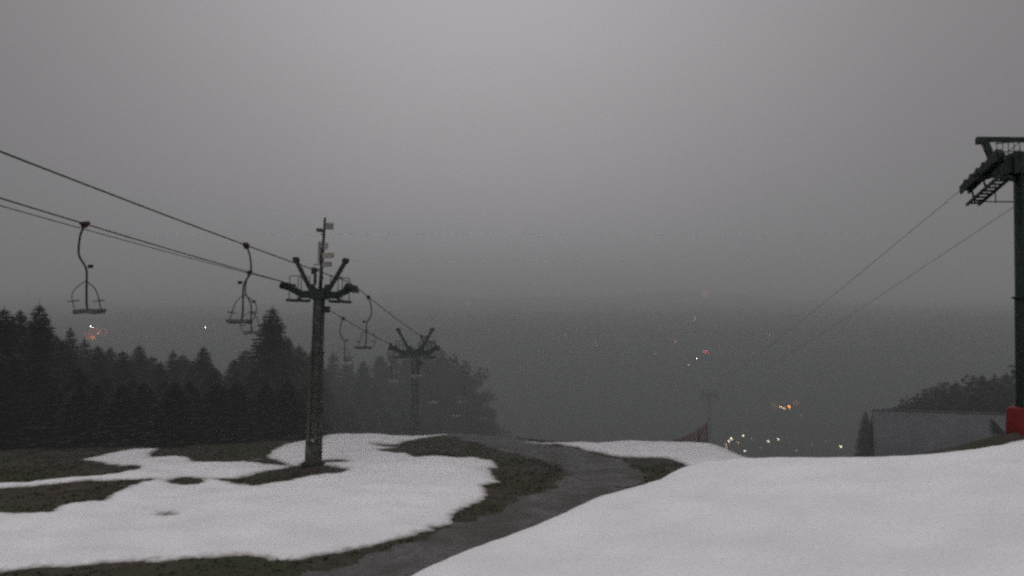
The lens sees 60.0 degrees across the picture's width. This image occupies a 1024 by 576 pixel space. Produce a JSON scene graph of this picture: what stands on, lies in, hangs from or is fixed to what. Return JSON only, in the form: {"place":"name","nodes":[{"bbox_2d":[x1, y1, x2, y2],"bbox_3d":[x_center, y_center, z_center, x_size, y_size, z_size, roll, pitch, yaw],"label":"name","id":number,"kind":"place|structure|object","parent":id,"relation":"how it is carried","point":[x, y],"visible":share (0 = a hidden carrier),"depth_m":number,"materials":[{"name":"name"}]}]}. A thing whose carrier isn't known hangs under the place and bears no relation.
{"place":"outdoors","nodes":[
{"label":"outdoors","id":0,"kind":"place"},
{"bbox_2d":[301,433,651,575],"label":"road","id":1,"kind":"structure","parent":0,"point":[593,476],"depth_m":27.89,"materials":[{"name":"grey asphalt"}]},
{"bbox_2d":[0,290,1023,575],"bbox_3d":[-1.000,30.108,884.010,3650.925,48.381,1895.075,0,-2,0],"label":"ground","id":2,"kind":"structure","parent":0,"point":[840,376],"depth_m":422.90,"materials":[{"name":"green plant"}]},
{"bbox_2d":[0,307,26,378],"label":"spruce tree","id":3,"kind":"object","parent":2,"relation":"on","point":[8,342],"visible":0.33,"depth_m":45.80,"materials":[{"name":"green plant"}]},
{"bbox_2d":[11,310,33,357],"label":"spruce tree","id":4,"kind":"object","parent":2,"relation":"on","point":[20,319],"visible":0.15,"depth_m":46.86,"materials":[{"name":"green plant"}]},
{"bbox_2d":[10,301,67,378],"bbox_3d":[-24.494,4.481,45.710,4.368,7.709,4.309,2,-3,-42],"label":"spruce tree","id":5,"kind":"object","parent":2,"relation":"on","point":[42,351],"visible":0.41,"depth_m":45.72,"materials":[{"name":"green plant"}]},
{"bbox_2d":[49,337,76,383],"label":"spruce tree","id":6,"kind":"object","parent":2,"relation":"on","point":[61,346],"visible":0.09,"depth_m":47.85,"materials":[{"name":"green plant"}]},
{"bbox_2d":[55,339,92,380],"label":"spruce tree","id":7,"kind":"object","parent":2,"relation":"on","point":[72,357],"visible":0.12,"depth_m":48.38,"materials":[{"name":"green plant"}]},
{"bbox_2d":[64,325,84,369],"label":"spruce tree","id":8,"kind":"object","parent":2,"relation":"on","point":[71,341],"visible":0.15,"depth_m":51.88,"materials":[{"name":"green plant"}]},
{"bbox_2d":[76,338,96,368],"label":"spruce tree","id":9,"kind":"object","parent":2,"relation":"on","point":[84,346],"visible":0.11,"depth_m":54.28,"materials":[{"name":"green plant"}]},
{"bbox_2d":[84,331,92,340],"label":"street lamp","id":10,"kind":"object","parent":2,"relation":"on","point":[88,335],"visible":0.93,"depth_m":479.89,"materials":[{"name":"orange metal"}]},
{"bbox_2d":[90,326,99,338],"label":"street lamp","id":11,"kind":"object","parent":2,"relation":"on","point":[94,330],"visible":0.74,"depth_m":489.37,"materials":[{"name":"orange metal"}]},
{"bbox_2d":[83,346,114,389],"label":"spruce tree","id":12,"kind":"object","parent":2,"relation":"on","point":[97,372],"visible":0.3,"depth_m":51.20,"materials":[{"name":"green plant"}]},
{"bbox_2d":[99,328,107,339],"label":"street lamp","id":13,"kind":"object","parent":2,"relation":"on","point":[103,331],"visible":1,"depth_m":486.97,"materials":[{"name":"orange metal"}]},
{"bbox_2d":[104,347,117,366],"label":"spruce tree","id":14,"kind":"object","parent":2,"relation":"on","point":[110,354],"visible":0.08,"depth_m":55.29,"materials":[{"name":"green plant"}]},
{"bbox_2d":[84,381,154,446],"bbox_3d":[-19.115,6.227,43.484,3.838,3.330,3.891,-1,-2,31],"label":"spruce tree","id":15,"kind":"object","parent":2,"relation":"on","point":[116,421],"visible":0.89,"depth_m":42.71,"materials":[{"name":"green plant"}]},
{"bbox_2d":[105,352,144,387],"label":"spruce tree","id":16,"kind":"object","parent":2,"relation":"on","point":[124,371],"visible":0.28,"depth_m":51.15,"materials":[{"name":"green plant"}]},
{"bbox_2d":[108,379,156,403],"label":"spruce tree","id":17,"kind":"object","parent":2,"relation":"on","point":[131,384],"visible":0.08,"depth_m":46.21,"materials":[{"name":"green plant"}]},
{"bbox_2d":[123,382,160,444],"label":"spruce tree","id":18,"kind":"object","parent":2,"relation":"on","point":[146,394],"visible":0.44,"depth_m":43.83,"materials":[{"name":"green plant"}]},
{"bbox_2d":[129,346,154,389],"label":"spruce tree","id":19,"kind":"object","parent":2,"relation":"on","point":[141,362],"visible":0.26,"depth_m":53.75,"materials":[{"name":"green plant"}]},
{"bbox_2d":[145,356,161,381],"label":"spruce tree","id":20,"kind":"object","parent":2,"relation":"on","point":[153,359],"visible":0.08,"depth_m":55.23,"materials":[{"name":"green plant"}]},
{"bbox_2d":[149,361,171,392],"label":"spruce tree","id":21,"kind":"object","parent":2,"relation":"on","point":[157,379],"visible":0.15,"depth_m":51.29,"materials":[{"name":"green plant"}]},
{"bbox_2d":[135,382,209,446],"bbox_3d":[-16.594,6.141,43.259,3.560,3.330,3.512,-1,-2,16],"label":"spruce tree","id":22,"kind":"object","parent":2,"relation":"on","point":[173,424],"visible":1,"depth_m":42.80,"materials":[{"name":"green plant"}]},
{"bbox_2d":[163,350,184,387],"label":"spruce tree","id":23,"kind":"object","parent":2,"relation":"on","point":[173,366],"visible":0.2,"depth_m":53.80,"materials":[{"name":"green plant"}]},
{"bbox_2d":[178,353,196,385],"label":"spruce tree","id":24,"kind":"object","parent":2,"relation":"on","point":[185,363],"visible":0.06,"depth_m":56.22,"materials":[{"name":"green plant"}]},
{"bbox_2d":[179,359,195,387],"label":"spruce tree","id":25,"kind":"object","parent":2,"relation":"on","point":[190,370],"visible":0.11,"depth_m":53.20,"materials":[{"name":"green plant"}]},
{"bbox_2d":[187,346,214,385],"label":"spruce tree","id":26,"kind":"object","parent":2,"relation":"on","point":[202,366],"visible":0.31,"depth_m":52.69,"materials":[{"name":"green plant"}]},
{"bbox_2d":[197,366,228,395],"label":"spruce tree","id":27,"kind":"object","parent":2,"relation":"on","point":[213,375],"visible":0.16,"depth_m":50.13,"materials":[{"name":"green plant"}]},
{"bbox_2d":[191,380,243,443],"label":"spruce tree","id":28,"kind":"object","parent":2,"relation":"on","point":[210,410],"visible":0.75,"depth_m":44.26,"materials":[{"name":"green plant"}]},
{"bbox_2d":[221,360,244,385],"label":"spruce tree","id":29,"kind":"object","parent":2,"relation":"on","point":[234,371],"visible":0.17,"depth_m":53.71,"materials":[{"name":"green plant"}]},
{"bbox_2d":[207,381,264,442],"bbox_3d":[-14.161,6.347,45.520,4.158,3.330,4.132,1,-2,-22],"label":"spruce tree","id":30,"kind":"object","parent":2,"relation":"on","point":[242,397],"visible":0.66,"depth_m":44.71,"materials":[{"name":"green plant"}]},
{"bbox_2d":[225,350,256,384],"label":"spruce tree","id":31,"kind":"object","parent":2,"relation":"on","point":[244,359],"visible":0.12,"depth_m":56.65,"materials":[{"name":"green plant"}]},
{"bbox_2d":[0,433,499,572],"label":"snow field","id":32,"kind":"structure","parent":2,"relation":"on","point":[372,495],"depth_m":27.51,"materials":[{"name":"white snow"}]},
{"bbox_2d":[235,382,296,441],"bbox_3d":[-12.710,6.381,45.263,3.580,3.330,3.532,-1,-2,32],"label":"spruce tree","id":33,"kind":"object","parent":2,"relation":"on","point":[263,409],"visible":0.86,"depth_m":44.74,"materials":[{"name":"green plant"}]},
{"bbox_2d":[237,304,308,389],"bbox_3d":[-14.202,5.396,52.881,5.507,8.950,5.242,-1,-2,19],"label":"spruce tree","id":34,"kind":"object","parent":2,"relation":"on","point":[271,351],"visible":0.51,"depth_m":52.52,"materials":[{"name":"green plant"}]},
{"bbox_2d":[273,369,306,406],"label":"spruce tree","id":35,"kind":"object","parent":2,"relation":"on","point":[282,379],"visible":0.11,"depth_m":50.79,"materials":[{"name":"green plant"}]},
{"bbox_2d":[259,380,328,440],"bbox_3d":[-11.552,6.425,46.150,4.237,3.330,4.296,1,-3,-35],"label":"spruce tree","id":36,"kind":"object","parent":2,"relation":"on","point":[288,391],"visible":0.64,"depth_m":45.58,"materials":[{"name":"green plant"}]},
{"bbox_2d":[288,338,303,381],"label":"spruce tree","id":37,"kind":"object","parent":2,"relation":"on","point":[295,355],"visible":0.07,"depth_m":55.87,"materials":[{"name":"green plant"}]},
{"bbox_2d":[292,344,334,430],"bbox_3d":[-13.631,7.123,56.619,5.278,7.238,5.245,0,-2,5],"label":"spruce tree","id":38,"kind":"object","parent":2,"relation":"on","point":[304,363],"visible":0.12,"depth_m":56.73,"materials":[{"name":"green plant"}]},
{"bbox_2d":[298,381,338,435],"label":"spruce tree","id":39,"kind":"object","parent":2,"relation":"on","point":[304,388],"visible":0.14,"depth_m":51.72,"materials":[{"name":"green plant"}]},
{"bbox_2d":[279,217,358,466],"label":"lift tower","id":40,"kind":"structure","parent":2,"relation":"on","point":[319,295],"depth_m":36.70,"materials":[{"name":"metal"}]},
{"bbox_2d":[0,205,290,283],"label":"signal cable","id":41,"kind":"object","parent":40,"relation":"attached to","point":[132,242],"visible":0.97,"depth_m":24.58,"materials":[{"name":"metal"}]},
{"bbox_2d":[0,197,505,431],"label":"haul rope","id":42,"kind":"object","parent":40,"relation":"attached to","point":[172,250],"visible":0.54,"depth_m":25.97,"materials":[{"name":"metal"}]},
{"bbox_2d":[68,221,105,313],"bbox_3d":[-10.925,-0.532,22.686,0.977,2.410,0.541,0,-2,6],"label":"lift chair","id":43,"kind":"object","parent":42,"relation":"hanging from","point":[85,224],"visible":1,"depth_m":22.74,"materials":[{"name":"grey metal"}]},
{"bbox_2d":[239,270,264,334],"bbox_3d":[-9.752,0.531,33.054,0.977,2.410,0.541,0,-2,6],"label":"lift chair","id":44,"kind":"object","parent":42,"relation":"hanging from","point":[253,332],"visible":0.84,"depth_m":33.10,"materials":[{"name":"grey metal"}]},
{"bbox_2d":[336,317,353,364],"bbox_3d":[-8.444,2.652,44.586,0.977,2.410,0.541,0,-2,6],"label":"lift chair","id":45,"kind":"object","parent":42,"relation":"hanging from","point":[345,362],"visible":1,"depth_m":44.63,"materials":[{"name":"grey metal"}]},
{"bbox_2d":[384,343,399,382],"bbox_3d":[-7.361,4.546,54.123,0.977,2.410,0.541,0,-2,6],"label":"lift chair","id":46,"kind":"object","parent":42,"relation":"hanging from","point":[392,380],"visible":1,"depth_m":54.17,"materials":[{"name":"grey metal"}]},
{"bbox_2d":[425,371,437,403],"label":"lift chair","id":47,"kind":"object","parent":42,"relation":"hanging from","point":[433,402],"visible":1,"depth_m":65.89,"materials":[{"name":"grey metal"}]},
{"bbox_2d":[450,388,459,417],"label":"lift chair","id":48,"kind":"object","parent":42,"relation":"hanging from","point":[458,415],"visible":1,"depth_m":75.60,"materials":[{"name":"grey metal"}]},
{"bbox_2d":[0,151,530,435],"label":"haul rope","id":49,"kind":"object","parent":40,"relation":"attached to","point":[10,155],"visible":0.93,"depth_m":21.91,"materials":[{"name":"metal"}]},
{"bbox_2d":[226,242,257,323],"bbox_3d":[-7.955,-0.135,26.370,0.977,2.410,0.541,0,-2,6],"label":"lift chair","id":50,"kind":"object","parent":49,"relation":"hanging from","point":[241,320],"visible":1,"depth_m":26.24,"materials":[{"name":"grey metal"}]},
{"bbox_2d":[355,295,375,348],"bbox_3d":[-6.466,1.527,39.519,0.977,2.410,0.541,0,-2,6],"label":"lift chair","id":51,"kind":"object","parent":49,"relation":"hanging from","point":[365,346],"visible":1,"depth_m":39.38,"materials":[{"name":"grey metal"}]},
{"bbox_2d":[411,335,427,376],"bbox_3d":[-5.226,3.872,50.441,0.977,2.410,0.541,0,-2,6],"label":"lift chair","id":52,"kind":"object","parent":49,"relation":"hanging from","point":[419,375],"visible":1,"depth_m":50.26,"materials":[{"name":"grey metal"}]},
{"bbox_2d":[306,353,340,433],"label":"spruce tree","id":53,"kind":"object","parent":2,"relation":"on","point":[328,407],"visible":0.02,"depth_m":60.82,"materials":[{"name":"green plant"}]},
{"bbox_2d":[324,369,340,416],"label":"spruce tree","id":54,"kind":"object","parent":2,"relation":"on","point":[327,375],"visible":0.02,"depth_m":71.76,"materials":[{"name":"green plant"}]},
{"bbox_2d":[326,353,346,404],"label":"spruce tree","id":55,"kind":"object","parent":2,"relation":"on","point":[331,369],"visible":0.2,"depth_m":79.66,"materials":[{"name":"green plant"}]},
{"bbox_2d":[336,353,356,395],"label":"spruce tree","id":56,"kind":"object","parent":2,"relation":"on","point":[348,378],"visible":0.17,"depth_m":83.49,"materials":[{"name":"green plant"}]},
{"bbox_2d":[337,406,368,433],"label":"spruce tree","id":57,"kind":"object","parent":2,"relation":"on","point":[353,426],"visible":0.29,"depth_m":67.30,"materials":[{"name":"green plant"}]},
{"bbox_2d":[346,358,382,408],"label":"spruce tree","id":58,"kind":"object","parent":2,"relation":"on","point":[362,373],"visible":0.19,"depth_m":81.52,"materials":[{"name":"green plant"}]},
{"bbox_2d":[359,406,387,433],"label":"spruce tree","id":59,"kind":"object","parent":2,"relation":"on","point":[370,421],"visible":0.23,"depth_m":71.44,"materials":[{"name":"green plant"}]},
{"bbox_2d":[369,353,392,412],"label":"spruce tree","id":60,"kind":"object","parent":2,"relation":"on","point":[380,382],"visible":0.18,"depth_m":85.53,"materials":[{"name":"green plant"}]},
{"bbox_2d":[376,410,404,434],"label":"spruce tree","id":61,"kind":"object","parent":2,"relation":"on","point":[388,423],"visible":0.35,"depth_m":73.37,"materials":[{"name":"green plant"}]},
{"bbox_2d":[370,350,426,417],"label":"bushy tree","id":62,"kind":"object","parent":2,"relation":"on","point":[402,376],"visible":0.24,"depth_m":89.57,"materials":[{"name":"green plant"}]},
{"bbox_2d":[396,413,408,435],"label":"spruce tree","id":63,"kind":"object","parent":2,"relation":"on","point":[403,420],"visible":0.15,"depth_m":75.33,"materials":[{"name":"green plant"}]},
{"bbox_2d":[392,343,427,407],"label":"spruce tree","id":64,"kind":"object","parent":2,"relation":"on","point":[404,366],"visible":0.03,"depth_m":91.27,"materials":[{"name":"green plant"}]},
{"bbox_2d":[389,328,440,435],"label":"lift tower","id":65,"kind":"structure","parent":2,"relation":"on","point":[414,413],"depth_m":54.61,"materials":[{"name":"grey metal"}]},
{"bbox_2d":[394,335,449,409],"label":"bushy tree","id":66,"kind":"object","parent":2,"relation":"on","point":[427,362],"visible":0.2,"depth_m":93.46,"materials":[{"name":"green plant"}]},
{"bbox_2d":[420,412,432,435],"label":"spruce tree","id":67,"kind":"object","parent":2,"relation":"on","point":[423,428],"visible":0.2,"depth_m":78.47,"materials":[{"name":"green plant"}]},
{"bbox_2d":[427,414,450,434],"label":"spruce tree","id":68,"kind":"object","parent":2,"relation":"on","point":[436,427],"visible":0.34,"depth_m":79.36,"materials":[{"name":"green plant"}]},
{"bbox_2d":[422,346,463,407],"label":"spruce tree","id":69,"kind":"object","parent":2,"relation":"on","point":[439,366],"visible":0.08,"depth_m":91.35,"materials":[{"name":"green plant"}]},
{"bbox_2d":[431,354,475,410],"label":"bushy tree","id":70,"kind":"object","parent":2,"relation":"on","point":[444,378],"visible":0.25,"depth_m":89.48,"materials":[{"name":"green plant"}]},
{"bbox_2d":[442,394,492,434],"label":"bushy tree","id":71,"kind":"object","parent":2,"relation":"on","point":[462,413],"visible":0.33,"depth_m":81.43,"materials":[{"name":"green plant"}]},
{"bbox_2d":[448,360,496,425],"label":"bushy tree","id":72,"kind":"object","parent":2,"relation":"on","point":[463,367],"visible":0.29,"depth_m":88.79,"materials":[{"name":"green plant"}]},
{"bbox_2d":[445,375,511,436],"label":"bushy tree","id":73,"kind":"object","parent":2,"relation":"on","point":[471,389],"visible":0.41,"depth_m":87.22,"materials":[{"name":"green plant"}]},
{"bbox_2d":[464,397,496,426],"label":"bushy tree","id":74,"kind":"object","parent":2,"relation":"on","point":[480,404],"visible":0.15,"depth_m":85.53,"materials":[{"name":"green plant"}]},
{"bbox_2d":[527,440,746,465],"bbox_3d":[7.599,8.073,42.506,9.453,1.487,12.164,2,-3,-40],"label":"snow patch","id":75,"kind":"object","parent":2,"relation":"on","point":[689,453],"visible":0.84,"depth_m":40.30,"materials":[{"name":"white snow"}]},
{"bbox_2d":[673,422,707,442],"bbox_3d":[9.311,7.823,46.273,1.794,1.633,0.081,0,-2,0],"label":"safety net","id":76,"kind":"object","parent":2,"relation":"on","point":[698,435],"visible":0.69,"depth_m":46.24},
{"bbox_2d":[701,291,708,297],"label":"street lamp","id":77,"kind":"object","parent":2,"relation":"on","point":[704,294],"visible":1,"depth_m":584.65,"materials":[{"name":"white metal"}]},
{"bbox_2d":[700,389,719,443],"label":"lift tower","id":78,"kind":"structure","parent":2,"relation":"on","point":[708,396],"depth_m":129.21,"materials":[{"name":"grey metal"}]},
{"bbox_2d":[412,440,1023,575],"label":"snow bank","id":79,"kind":"structure","parent":2,"relation":"on","point":[957,513],"depth_m":17.47,"materials":[{"name":"white snow"}]},
{"bbox_2d":[771,402,777,430],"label":"street lamp","id":80,"kind":"object","parent":2,"relation":"on","point":[774,405],"visible":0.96,"depth_m":177.97,"materials":[{"name":"grey metal"}]},
{"bbox_2d":[787,405,790,431],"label":"street lamp","id":81,"kind":"object","parent":2,"relation":"on","point":[789,406],"visible":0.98,"depth_m":176.11,"materials":[{"name":"grey metal"}]},
{"bbox_2d":[792,400,799,406],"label":"street lamp","id":82,"kind":"object","parent":2,"relation":"on","point":[795,403],"visible":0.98,"depth_m":182.73,"materials":[{"name":"white metal"}]},
{"bbox_2d":[800,414,801,442],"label":"street lamp","id":83,"kind":"object","parent":2,"relation":"on","point":[801,428],"visible":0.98,"depth_m":161.14,"materials":[{"name":"grey metal"}]},
{"bbox_2d":[854,410,875,456],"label":"spruce tree","id":84,"kind":"object","parent":2,"relation":"on","point":[864,448],"visible":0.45,"depth_m":59.54,"materials":[{"name":"green plant"}]},
{"bbox_2d":[866,395,918,430],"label":"bushy tree","id":85,"kind":"object","parent":2,"relation":"on","point":[908,404],"visible":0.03,"depth_m":56.93,"materials":[{"name":"green plant"}]},
{"bbox_2d":[892,393,928,409],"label":"bushy tree","id":86,"kind":"object","parent":2,"relation":"on","point":[917,398],"visible":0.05,"depth_m":58.22,"materials":[{"name":"green plant"}]},
{"bbox_2d":[915,398,936,410],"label":"bushy tree","id":87,"kind":"object","parent":2,"relation":"on","point":[928,407],"visible":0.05,"depth_m":54.08,"materials":[{"name":"green plant"}]},
{"bbox_2d":[908,388,950,409],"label":"bushy tree","id":88,"kind":"object","parent":2,"relation":"on","point":[934,395],"visible":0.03,"depth_m":58.06,"materials":[{"name":"green plant"}]},
{"bbox_2d":[870,409,1006,456],"bbox_3d":[26.373,9.945,47.449,13.130,6.455,8.464,-1,-2,20],"label":"hut","id":89,"kind":"object","parent":2,"relation":"on","point":[904,432],"visible":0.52,"depth_m":47.42,"materials":[{"name":"grey"}]},
{"bbox_2d":[921,382,970,406],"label":"bushy tree","id":90,"kind":"object","parent":2,"relation":"on","point":[942,401],"visible":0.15,"depth_m":59.51,"materials":[{"name":"green plant"}]},
{"bbox_2d":[946,382,967,407],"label":"spruce tree","id":91,"kind":"object","parent":2,"relation":"on","point":[959,392],"visible":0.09,"depth_m":59.44,"materials":[{"name":"green plant"}]},
{"bbox_2d":[941,375,1006,402],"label":"bushy tree","id":92,"kind":"object","parent":2,"relation":"on","point":[970,384],"visible":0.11,"depth_m":59.48,"materials":[{"name":"green plant"}]},
{"bbox_2d":[968,374,998,407],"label":"spruce tree","id":93,"kind":"object","parent":2,"relation":"on","point":[984,384],"visible":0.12,"depth_m":58.16,"materials":[{"name":"green plant"}]},
{"bbox_2d":[960,384,1014,412],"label":"bushy tree","id":94,"kind":"object","parent":2,"relation":"on","point":[1000,403],"visible":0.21,"depth_m":52.89,"materials":[{"name":"green plant"}]},
{"bbox_2d":[959,137,1023,407],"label":"lift tower","id":95,"kind":"structure","parent":2,"relation":"on","point":[1005,169],"depth_m":24.95,"materials":[{"name":"grey metal"}]},
{"bbox_2d":[705,139,1023,393],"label":"haul rope","id":96,"kind":"object","parent":95,"relation":"attached to","point":[881,255],"visible":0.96,"depth_m":34.86,"materials":[{"name":"metal"}]},
{"bbox_2d":[726,207,1012,391],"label":"haul rope","id":97,"kind":"object","parent":95,"relation":"attached to","point":[895,285],"visible":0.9,"depth_m":40.08,"materials":[{"name":"metal"}]},
{"bbox_2d":[1005,405,1023,434],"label":"tower padding","id":98,"kind":"object","parent":95,"relation":"attached to","point":[1014,418],"visible":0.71,"depth_m":24.69,"materials":[{"name":"red fabric"}]},
{"bbox_2d":[988,372,1003,402],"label":"spruce tree","id":99,"kind":"object","parent":2,"relation":"on","point":[994,382],"visible":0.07,"depth_m":58.20,"materials":[{"name":"green plant"}]},
{"bbox_2d":[985,363,1014,409],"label":"bushy tree","id":100,"kind":"object","parent":2,"relation":"on","point":[1012,379],"visible":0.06,"depth_m":57.45,"materials":[{"name":"green plant"}]},
{"bbox_2d":[996,372,1014,406],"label":"spruce tree","id":101,"kind":"object","parent":2,"relation":"on","point":[1007,377],"visible":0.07,"depth_m":58.20,"materials":[{"name":"green plant"}]},
{"bbox_2d":[0,0,1023,305],"label":"sky","id":102,"kind":"structure","parent":0,"point":[454,148],"materials":[{"name":"grey"}]}
]}

